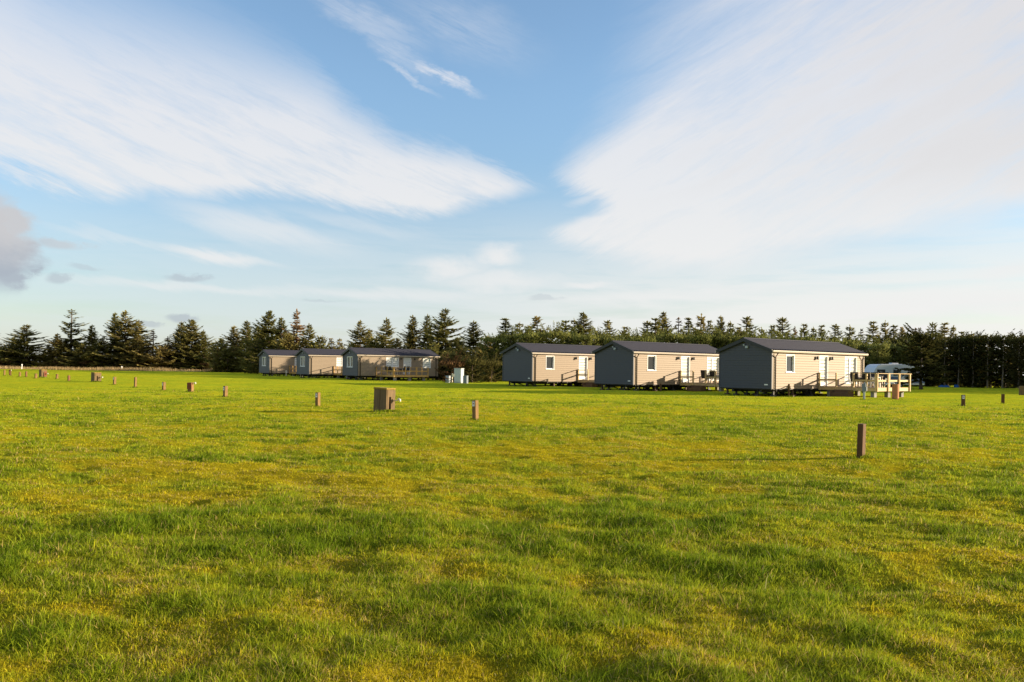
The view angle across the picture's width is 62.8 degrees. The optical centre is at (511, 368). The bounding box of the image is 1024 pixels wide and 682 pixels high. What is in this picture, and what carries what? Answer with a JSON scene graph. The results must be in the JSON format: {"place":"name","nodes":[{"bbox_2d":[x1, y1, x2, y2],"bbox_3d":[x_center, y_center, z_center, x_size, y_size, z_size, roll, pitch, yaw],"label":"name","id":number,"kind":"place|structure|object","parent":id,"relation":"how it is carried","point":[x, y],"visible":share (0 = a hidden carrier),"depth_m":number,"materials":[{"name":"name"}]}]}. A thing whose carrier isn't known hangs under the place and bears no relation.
{"place":"outdoors","nodes":[
{"label":"outdoors","id":0,"kind":"place"},
{"bbox_2d":[0,366,1023,681],"bbox_3d":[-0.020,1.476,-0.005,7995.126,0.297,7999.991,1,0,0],"label":"ground","id":1,"kind":"structure","parent":0,"point":[214,382],"depth_m":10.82,"materials":[{"name":"green plant"}]},
{"bbox_2d":[0,347,26,366],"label":"spruce tree","id":2,"kind":"object","parent":1,"relation":"on","point":[5,354],"visible":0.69,"depth_m":181.72,"materials":[{"name":"green plant"}]},
{"bbox_2d":[0,324,50,367],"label":"spruce tree","id":3,"kind":"object","parent":1,"relation":"on","point":[28,351],"visible":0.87,"depth_m":183.21,"materials":[{"name":"green plant"}]},
{"bbox_2d":[24,344,53,367],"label":"spruce tree","id":4,"kind":"object","parent":1,"relation":"on","point":[46,358],"visible":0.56,"depth_m":181.91,"materials":[{"name":"green plant"}]},
{"bbox_2d":[35,333,73,368],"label":"spruce tree","id":5,"kind":"object","parent":1,"relation":"on","point":[56,353],"visible":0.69,"depth_m":181.42,"materials":[{"name":"green plant"}]},
{"bbox_2d":[43,309,88,367],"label":"spruce tree","id":6,"kind":"object","parent":1,"relation":"on","point":[72,343],"visible":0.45,"depth_m":184.06,"materials":[{"name":"green plant"}]},
{"bbox_2d":[56,343,99,368],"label":"spruce tree","id":7,"kind":"object","parent":1,"relation":"on","point":[81,352],"visible":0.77,"depth_m":179.78,"materials":[{"name":"green plant"}]},
{"bbox_2d":[77,325,110,367],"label":"spruce tree","id":8,"kind":"object","parent":1,"relation":"on","point":[91,337],"visible":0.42,"depth_m":183.64,"materials":[{"name":"green plant"}]},
{"bbox_2d":[84,338,119,368],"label":"spruce tree","id":9,"kind":"object","parent":1,"relation":"on","point":[102,349],"visible":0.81,"depth_m":181.17,"materials":[{"name":"green plant"}]},
{"bbox_2d":[0,366,211,371],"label":"dry reeds","id":10,"kind":"object","parent":1,"relation":"on","point":[106,369],"visible":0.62,"depth_m":170.31,"materials":[{"name":"plant"}]},
{"bbox_2d":[102,313,123,365],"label":"spruce tree","id":11,"kind":"object","parent":1,"relation":"on","point":[113,318],"visible":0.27,"depth_m":185.55,"materials":[{"name":"green plant"}]},
{"bbox_2d":[92,310,164,368],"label":"spruce tree","id":12,"kind":"object","parent":1,"relation":"on","point":[133,330],"visible":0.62,"depth_m":183.34,"materials":[{"name":"green plant"}]},
{"bbox_2d":[113,334,153,368],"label":"spruce tree","id":13,"kind":"object","parent":1,"relation":"on","point":[140,346],"visible":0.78,"depth_m":180.38,"materials":[{"name":"green plant"}]},
{"bbox_2d":[145,330,164,368],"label":"spruce tree","id":14,"kind":"object","parent":1,"relation":"on","point":[153,339],"visible":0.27,"depth_m":183.75,"materials":[{"name":"green plant"}]},
{"bbox_2d":[134,345,180,369],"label":"spruce tree","id":15,"kind":"object","parent":1,"relation":"on","point":[157,360],"visible":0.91,"depth_m":179.30,"materials":[{"name":"green plant"}]},
{"bbox_2d":[159,321,186,370],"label":"spruce tree","id":16,"kind":"object","parent":1,"relation":"on","point":[179,328],"visible":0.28,"depth_m":185.37,"materials":[{"name":"green plant"}]},
{"bbox_2d":[161,319,214,369],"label":"spruce tree","id":17,"kind":"object","parent":1,"relation":"on","point":[191,336],"visible":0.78,"depth_m":182.45,"materials":[{"name":"green plant"}]},
{"bbox_2d":[186,330,213,369],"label":"spruce tree","id":18,"kind":"object","parent":1,"relation":"on","point":[203,342],"visible":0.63,"depth_m":182.37,"materials":[{"name":"green plant"}]},
{"bbox_2d":[194,338,231,371],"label":"spruce tree","id":19,"kind":"object","parent":1,"relation":"on","point":[219,342],"visible":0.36,"depth_m":167.00,"materials":[{"name":"green plant"}]},
{"bbox_2d":[209,346,226,371],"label":"spruce tree","id":20,"kind":"object","parent":1,"relation":"on","point":[217,364],"visible":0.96,"depth_m":161.75,"materials":[{"name":"green plant"}]},
{"bbox_2d":[205,326,241,366],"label":"spruce tree","id":21,"kind":"object","parent":1,"relation":"on","point":[233,330],"visible":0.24,"depth_m":165.48,"materials":[{"name":"green plant"}]},
{"bbox_2d":[210,348,239,371],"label":"spruce tree","id":22,"kind":"object","parent":1,"relation":"on","point":[228,354],"visible":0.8,"depth_m":161.58,"materials":[{"name":"green plant"}]},
{"bbox_2d":[224,320,252,371],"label":"spruce tree","id":23,"kind":"object","parent":1,"relation":"on","point":[242,330],"visible":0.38,"depth_m":163.45,"materials":[{"name":"green plant"}]},
{"bbox_2d":[235,328,262,370],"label":"spruce tree","id":24,"kind":"object","parent":1,"relation":"on","point":[247,359],"visible":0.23,"depth_m":158.97,"materials":[{"name":"green plant"}]},
{"bbox_2d":[233,310,284,373],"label":"spruce tree","id":25,"kind":"object","parent":1,"relation":"on","point":[263,332],"visible":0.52,"depth_m":149.17,"materials":[{"name":"green plant"}]},
{"bbox_2d":[260,317,295,350],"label":"spruce tree","id":26,"kind":"object","parent":1,"relation":"on","point":[281,322],"visible":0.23,"depth_m":145.68,"materials":[{"name":"green plant"}]},
{"bbox_2d":[258,349,299,375],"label":"holiday cabin","id":27,"kind":"object","parent":1,"relation":"on","point":[275,362],"visible":0.41,"depth_m":116.31,"materials":[{"name":"beige wood"}]},
{"bbox_2d":[272,332,305,349],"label":"spruce tree","id":28,"kind":"object","parent":1,"relation":"on","point":[286,343],"visible":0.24,"depth_m":139.29,"materials":[{"name":"green plant"}]},
{"bbox_2d":[275,309,306,349],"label":"spruce tree","id":29,"kind":"object","parent":1,"relation":"on","point":[297,327],"visible":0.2,"depth_m":143.84,"materials":[{"name":"grey plant"}]},
{"bbox_2d":[297,323,329,348],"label":"spruce tree","id":30,"kind":"object","parent":1,"relation":"on","point":[309,328],"visible":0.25,"depth_m":141.50,"materials":[{"name":"green plant"}]},
{"bbox_2d":[295,348,349,377],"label":"holiday cabin","id":31,"kind":"object","parent":1,"relation":"on","point":[312,362],"visible":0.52,"depth_m":104.98,"materials":[{"name":"beige wood"}]},
{"bbox_2d":[306,335,342,348],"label":"spruce tree","id":32,"kind":"object","parent":1,"relation":"on","point":[318,344],"visible":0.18,"depth_m":139.89,"materials":[{"name":"green plant"}]},
{"bbox_2d":[342,320,374,347],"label":"spruce tree","id":33,"kind":"object","parent":1,"relation":"on","point":[361,336],"visible":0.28,"depth_m":133.72,"materials":[{"name":"green plant"}]},
{"bbox_2d":[366,317,396,348],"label":"spruce tree","id":34,"kind":"object","parent":1,"relation":"on","point":[382,340],"visible":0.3,"depth_m":129.63,"materials":[{"name":"green plant"}]},
{"bbox_2d":[373,387,400,411],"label":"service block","id":35,"kind":"structure","parent":1,"relation":"on","point":[384,398],"depth_m":27.63,"materials":[{"name":"brown wood"}]},
{"bbox_2d":[341,347,439,379],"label":"holiday cabin","id":36,"kind":"object","parent":1,"relation":"on","point":[361,363],"visible":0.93,"depth_m":98.25,"materials":[{"name":"beige wood"}]},
{"bbox_2d":[386,357,398,366],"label":"window","id":37,"kind":"structure","parent":36,"relation":"in","point":[390,361],"depth_m":98.23,"materials":[{"name":"white glass"}]},
{"bbox_2d":[376,367,428,380],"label":"timber deck","id":38,"kind":"structure","parent":1,"relation":"on","point":[394,376],"depth_m":95.19,"materials":[{"name":"brown wood"}]},
{"bbox_2d":[387,315,423,348],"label":"spruce tree","id":39,"kind":"object","parent":1,"relation":"on","point":[411,336],"visible":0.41,"depth_m":125.53,"materials":[{"name":"green plant"}]},
{"bbox_2d":[409,313,442,348],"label":"spruce tree","id":40,"kind":"object","parent":1,"relation":"on","point":[425,327],"visible":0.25,"depth_m":125.76,"materials":[{"name":"green plant"}]},
{"bbox_2d":[420,342,453,378],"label":"spruce tree","id":41,"kind":"object","parent":1,"relation":"on","point":[434,347],"visible":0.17,"depth_m":109.62,"materials":[{"name":"green plant"}]},
{"bbox_2d":[416,308,464,373],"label":"spruce tree","id":42,"kind":"object","parent":1,"relation":"on","point":[441,336],"visible":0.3,"depth_m":121.66,"materials":[{"name":"green plant"}]},
{"bbox_2d":[435,351,455,379],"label":"spruce tree","id":43,"kind":"object","parent":1,"relation":"on","point":[445,353],"visible":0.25,"depth_m":104.10,"materials":[{"name":"green plant"}]},
{"bbox_2d":[435,350,467,382],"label":"bush","id":44,"kind":"object","parent":1,"relation":"on","point":[454,364],"visible":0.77,"depth_m":86.67,"materials":[{"name":"brown plant"}]},
{"bbox_2d":[438,337,475,377],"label":"spruce tree","id":45,"kind":"object","parent":1,"relation":"on","point":[456,344],"visible":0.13,"depth_m":111.67,"materials":[{"name":"green plant"}]},
{"bbox_2d":[454,368,463,382],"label":"electrical cabinet","id":46,"kind":"object","parent":1,"relation":"on","point":[458,374],"visible":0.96,"depth_m":82.56,"materials":[{"name":"grey metal"}]},
{"bbox_2d":[440,348,479,380],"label":"spruce tree","id":47,"kind":"object","parent":1,"relation":"on","point":[451,355],"visible":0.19,"depth_m":103.56,"materials":[{"name":"green plant"}]},
{"bbox_2d":[451,320,485,354],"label":"spruce tree","id":48,"kind":"object","parent":1,"relation":"on","point":[471,340],"visible":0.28,"depth_m":117.75,"materials":[{"name":"green plant"}]},
{"bbox_2d":[459,347,490,382],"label":"bush","id":49,"kind":"object","parent":1,"relation":"on","point":[476,361],"visible":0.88,"depth_m":87.72,"materials":[{"name":"green plant"}]},
{"bbox_2d":[472,400,478,419],"bbox_3d":[-1.028,1.262,23.533,0.137,0.762,0.153,-2,-2,38],"label":"marker post","id":50,"kind":"object","parent":1,"relation":"on","point":[475,410],"visible":0.71,"depth_m":23.49,"materials":[{"name":"brown wood"}]},
{"bbox_2d":[477,350,502,381],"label":"bush","id":51,"kind":"object","parent":1,"relation":"on","point":[492,363],"visible":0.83,"depth_m":89.78,"materials":[{"name":"green plant"}]},
{"bbox_2d":[477,329,508,380],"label":"hedge conifer","id":52,"kind":"object","parent":1,"relation":"on","point":[496,342],"visible":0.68,"depth_m":95.22,"materials":[{"name":"green plant"}]},
{"bbox_2d":[491,318,515,351],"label":"spruce tree","id":53,"kind":"object","parent":1,"relation":"on","point":[505,324],"visible":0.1,"depth_m":117.61,"materials":[{"name":"green plant"}]},
{"bbox_2d":[493,324,523,380],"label":"hedge conifer","id":54,"kind":"object","parent":1,"relation":"on","point":[510,336],"visible":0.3,"depth_m":99.73,"materials":[{"name":"green plant"}]},
{"bbox_2d":[511,325,541,345],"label":"hedge conifer","id":55,"kind":"object","parent":1,"relation":"on","point":[530,335],"visible":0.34,"depth_m":94.56,"materials":[{"name":"green plant"}]},
{"bbox_2d":[500,343,600,385],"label":"holiday cabin","id":56,"kind":"object","parent":1,"relation":"on","point":[533,364],"visible":0.77,"depth_m":71.20,"materials":[{"name":"white plastic"}]},
{"bbox_2d":[579,356,587,379],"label":"door","id":57,"kind":"structure","parent":56,"relation":"in","point":[582,360],"depth_m":72.75,"materials":[{"name":"white plastic"}]},
{"bbox_2d":[538,320,571,343],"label":"hedge conifer","id":58,"kind":"object","parent":1,"relation":"on","point":[554,334],"visible":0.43,"depth_m":95.89,"materials":[{"name":"green plant"}]},
{"bbox_2d":[552,325,584,344],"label":"hedge conifer","id":59,"kind":"object","parent":1,"relation":"on","point":[573,333],"visible":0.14,"depth_m":103.69,"materials":[{"name":"green plant"}]},
{"bbox_2d":[568,312,601,345],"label":"spruce tree","id":60,"kind":"object","parent":1,"relation":"on","point":[584,317],"visible":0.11,"depth_m":117.72,"materials":[{"name":"green plant"}]},
{"bbox_2d":[572,328,602,345],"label":"hedge conifer","id":61,"kind":"object","parent":1,"relation":"on","point":[588,338],"visible":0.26,"depth_m":95.06,"materials":[{"name":"green plant"}]},
{"bbox_2d":[577,369,623,387],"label":"timber deck","id":62,"kind":"structure","parent":1,"relation":"on","point":[588,383],"depth_m":71.23,"materials":[{"name":"brown wood"}]},
{"bbox_2d":[589,326,615,345],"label":"hedge conifer","id":63,"kind":"object","parent":1,"relation":"on","point":[601,339],"visible":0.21,"depth_m":103.34,"materials":[{"name":"green plant"}]},
{"bbox_2d":[625,327,660,341],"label":"hedge conifer","id":64,"kind":"object","parent":1,"relation":"on","point":[646,338],"visible":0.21,"depth_m":95.92,"materials":[{"name":"green plant"}]},
{"bbox_2d":[591,340,724,390],"bbox_3d":[11.747,-0.159,65.527,11.000,3.780,4.500,1,0,-38],"label":"holiday cabin","id":65,"kind":"object","parent":1,"relation":"on","point":[635,365],"visible":0.84,"depth_m":62.95,"materials":[{"name":"white plastic"}]},
{"bbox_2d":[647,355,656,370],"bbox_3d":[10.269,-0.419,61.893,1.000,1.160,0.165,1,0,-38],"label":"window","id":66,"kind":"structure","parent":65,"relation":"in","point":[651,359],"depth_m":62.00,"materials":[{"name":"white plastic"}]},
{"bbox_2d":[681,356,689,381],"bbox_3d":[13.218,0.036,64.188,1.000,1.990,0.140,1,0,-38],"label":"door","id":67,"kind":"structure","parent":65,"relation":"in","point":[685,360],"depth_m":64.31,"materials":[{"name":"white plastic"}]},
{"bbox_2d":[706,357,718,380],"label":"window","id":68,"kind":"structure","parent":65,"relation":"in","point":[712,362],"depth_m":66.19,"materials":[{"name":"white glass"}]},
{"bbox_2d":[654,311,674,342],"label":"spruce tree","id":69,"kind":"object","parent":1,"relation":"on","point":[662,320],"visible":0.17,"depth_m":119.70,"materials":[{"name":"green plant"}]},
{"bbox_2d":[650,325,688,343],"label":"hedge conifer","id":70,"kind":"object","parent":1,"relation":"on","point":[670,337],"visible":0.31,"depth_m":99.12,"materials":[{"name":"green plant"}]},
{"bbox_2d":[685,327,711,345],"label":"hedge conifer","id":71,"kind":"object","parent":1,"relation":"on","point":[698,338],"visible":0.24,"depth_m":96.52,"materials":[{"name":"green plant"}]},
{"bbox_2d":[680,371,723,390],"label":"timber deck","id":72,"kind":"structure","parent":1,"relation":"on","point":[692,386],"depth_m":62.06,"materials":[{"name":"brown wood"}]},
{"bbox_2d":[693,313,712,341],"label":"spruce tree","id":73,"kind":"object","parent":1,"relation":"on","point":[701,319],"visible":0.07,"depth_m":119.66,"materials":[{"name":"green plant"}]},
{"bbox_2d":[691,326,728,348],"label":"hedge conifer","id":74,"kind":"object","parent":1,"relation":"on","point":[713,341],"visible":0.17,"depth_m":99.58,"materials":[{"name":"green plant"}]},
{"bbox_2d":[708,325,740,347],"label":"hedge conifer","id":75,"kind":"object","parent":1,"relation":"on","point":[724,339],"visible":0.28,"depth_m":99.67,"materials":[{"name":"green plant"}]},
{"bbox_2d":[733,316,766,337],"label":"spruce tree","id":76,"kind":"object","parent":1,"relation":"on","point":[748,323],"visible":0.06,"depth_m":117.71,"materials":[{"name":"green plant"}]},
{"bbox_2d":[770,317,793,337],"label":"spruce tree","id":77,"kind":"object","parent":1,"relation":"on","point":[781,328],"visible":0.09,"depth_m":117.89,"materials":[{"name":"green plant"}]},
{"bbox_2d":[715,337,868,396],"bbox_3d":[19.036,-0.059,56.723,11.000,3.780,4.500,1,0,-38],"label":"holiday cabin","id":78,"kind":"object","parent":1,"relation":"on","point":[764,365],"visible":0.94,"depth_m":54.09,"materials":[{"name":"white plastic"}]},
{"bbox_2d":[785,354,794,372],"bbox_3d":[17.557,-0.319,53.090,1.000,1.160,0.165,1,0,-38],"label":"window","id":79,"kind":"structure","parent":78,"relation":"in","point":[790,359],"depth_m":53.21,"materials":[{"name":"white plastic"}]},
{"bbox_2d":[819,356,827,385],"bbox_3d":[20.507,0.136,55.384,1.000,1.990,0.140,1,0,-38],"label":"door","id":80,"kind":"structure","parent":78,"relation":"in","point":[823,360],"depth_m":55.52,"materials":[{"name":"white plastic"}]},
{"bbox_2d":[844,357,856,383],"bbox_3d":[23.105,0.107,57.370,1.580,1.860,0.165,1,0,-38],"label":"window","id":81,"kind":"structure","parent":78,"relation":"in","point":[850,362],"depth_m":57.37,"materials":[{"name":"white plastic"}]},
{"bbox_2d":[826,324,844,339],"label":"spruce tree","id":82,"kind":"object","parent":1,"relation":"on","point":[835,332],"visible":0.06,"depth_m":117.92,"materials":[{"name":"green plant"}]},
{"bbox_2d":[829,333,863,351],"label":"hedge conifer","id":83,"kind":"object","parent":1,"relation":"on","point":[852,343],"visible":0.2,"depth_m":99.87,"materials":[{"name":"green plant"}]},
{"bbox_2d":[857,423,865,457],"bbox_3d":[5.911,1.319,14.208,0.095,0.779,0.213,2,1,35],"label":"marker post","id":84,"kind":"object","parent":1,"relation":"on","point":[861,436],"visible":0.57,"depth_m":14.13,"materials":[{"name":"brown wood"}]},
{"bbox_2d":[849,334,878,384],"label":"hedge conifer","id":85,"kind":"object","parent":1,"relation":"on","point":[862,346],"visible":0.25,"depth_m":104.15,"materials":[{"name":"green plant"}]},
{"bbox_2d":[818,372,910,396],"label":"timber deck","id":86,"kind":"structure","parent":1,"relation":"on","point":[836,390],"depth_m":53.29,"materials":[{"name":"brown wood"}]},
{"bbox_2d":[862,321,884,362],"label":"spruce tree","id":87,"kind":"object","parent":1,"relation":"on","point":[870,331],"visible":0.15,"depth_m":117.88,"materials":[{"name":"green plant"}]},
{"bbox_2d":[864,336,891,386],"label":"hedge conifer","id":88,"kind":"object","parent":1,"relation":"on","point":[881,348],"visible":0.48,"depth_m":95.49,"materials":[{"name":"green plant"}]},
{"bbox_2d":[864,363,924,386],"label":"caravan","id":89,"kind":"object","parent":1,"relation":"on","point":[888,368],"visible":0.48,"depth_m":83.98,"materials":[{"name":"white metal"}]},
{"bbox_2d":[881,339,909,363],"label":"hedge conifer","id":90,"kind":"object","parent":1,"relation":"on","point":[892,348],"visible":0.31,"depth_m":101.62,"materials":[{"name":"green plant"}]},
{"bbox_2d":[893,339,928,386],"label":"hedge conifer","id":91,"kind":"object","parent":1,"relation":"on","point":[899,349],"visible":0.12,"depth_m":99.97,"materials":[{"name":"green plant"}]},
{"bbox_2d":[893,322,953,388],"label":"hedge conifer","id":92,"kind":"object","parent":1,"relation":"on","point":[924,374],"visible":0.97,"depth_m":79.54,"materials":[{"name":"green plant"}]},
{"bbox_2d":[923,334,943,386],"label":"hedge conifer","id":93,"kind":"object","parent":1,"relation":"on","point":[928,384],"visible":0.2,"depth_m":101.82,"materials":[{"name":"green plant"}]},
{"bbox_2d":[931,335,960,385],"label":"hedge conifer","id":94,"kind":"object","parent":1,"relation":"on","point":[944,359],"visible":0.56,"depth_m":100.76,"materials":[{"name":"green plant"}]},
{"bbox_2d":[936,341,961,386],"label":"hedge conifer","id":95,"kind":"object","parent":1,"relation":"on","point":[952,359],"visible":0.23,"depth_m":102.41,"materials":[{"name":"green plant"}]},
{"bbox_2d":[945,334,975,385],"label":"hedge conifer","id":96,"kind":"object","parent":1,"relation":"on","point":[954,381],"visible":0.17,"depth_m":101.47,"materials":[{"name":"green plant"}]},
{"bbox_2d":[945,332,976,386],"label":"hedge conifer","id":97,"kind":"object","parent":1,"relation":"on","point":[956,342],"visible":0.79,"depth_m":99.41,"materials":[{"name":"green plant"}]},
{"bbox_2d":[952,330,992,387],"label":"hedge conifer","id":98,"kind":"object","parent":1,"relation":"on","point":[969,372],"visible":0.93,"depth_m":97.88,"materials":[{"name":"green plant"}]},
{"bbox_2d":[971,331,1004,387],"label":"hedge conifer","id":99,"kind":"object","parent":1,"relation":"on","point":[987,362],"visible":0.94,"depth_m":96.61,"materials":[{"name":"green plant"}]},
{"bbox_2d":[975,334,1000,387],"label":"hedge conifer","id":100,"kind":"object","parent":1,"relation":"on","point":[989,382],"visible":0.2,"depth_m":98.49,"materials":[{"name":"green plant"}]},
{"bbox_2d":[985,329,1020,387],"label":"hedge conifer","id":101,"kind":"object","parent":1,"relation":"on","point":[1000,340],"visible":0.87,"depth_m":95.22,"materials":[{"name":"green plant"}]},
{"bbox_2d":[987,338,1018,387],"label":"hedge conifer","id":102,"kind":"object","parent":1,"relation":"on","point":[999,382],"visible":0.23,"depth_m":97.27,"materials":[{"name":"green plant"}]},
{"bbox_2d":[1000,332,1023,387],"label":"hedge conifer","id":103,"kind":"object","parent":1,"relation":"on","point":[1019,363],"visible":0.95,"depth_m":93.87,"materials":[{"name":"green plant"}]},
{"bbox_2d":[0,0,1023,358],"label":"sky","id":104,"kind":"structure","parent":0,"point":[220,165],"materials":[{"name":"blue"}]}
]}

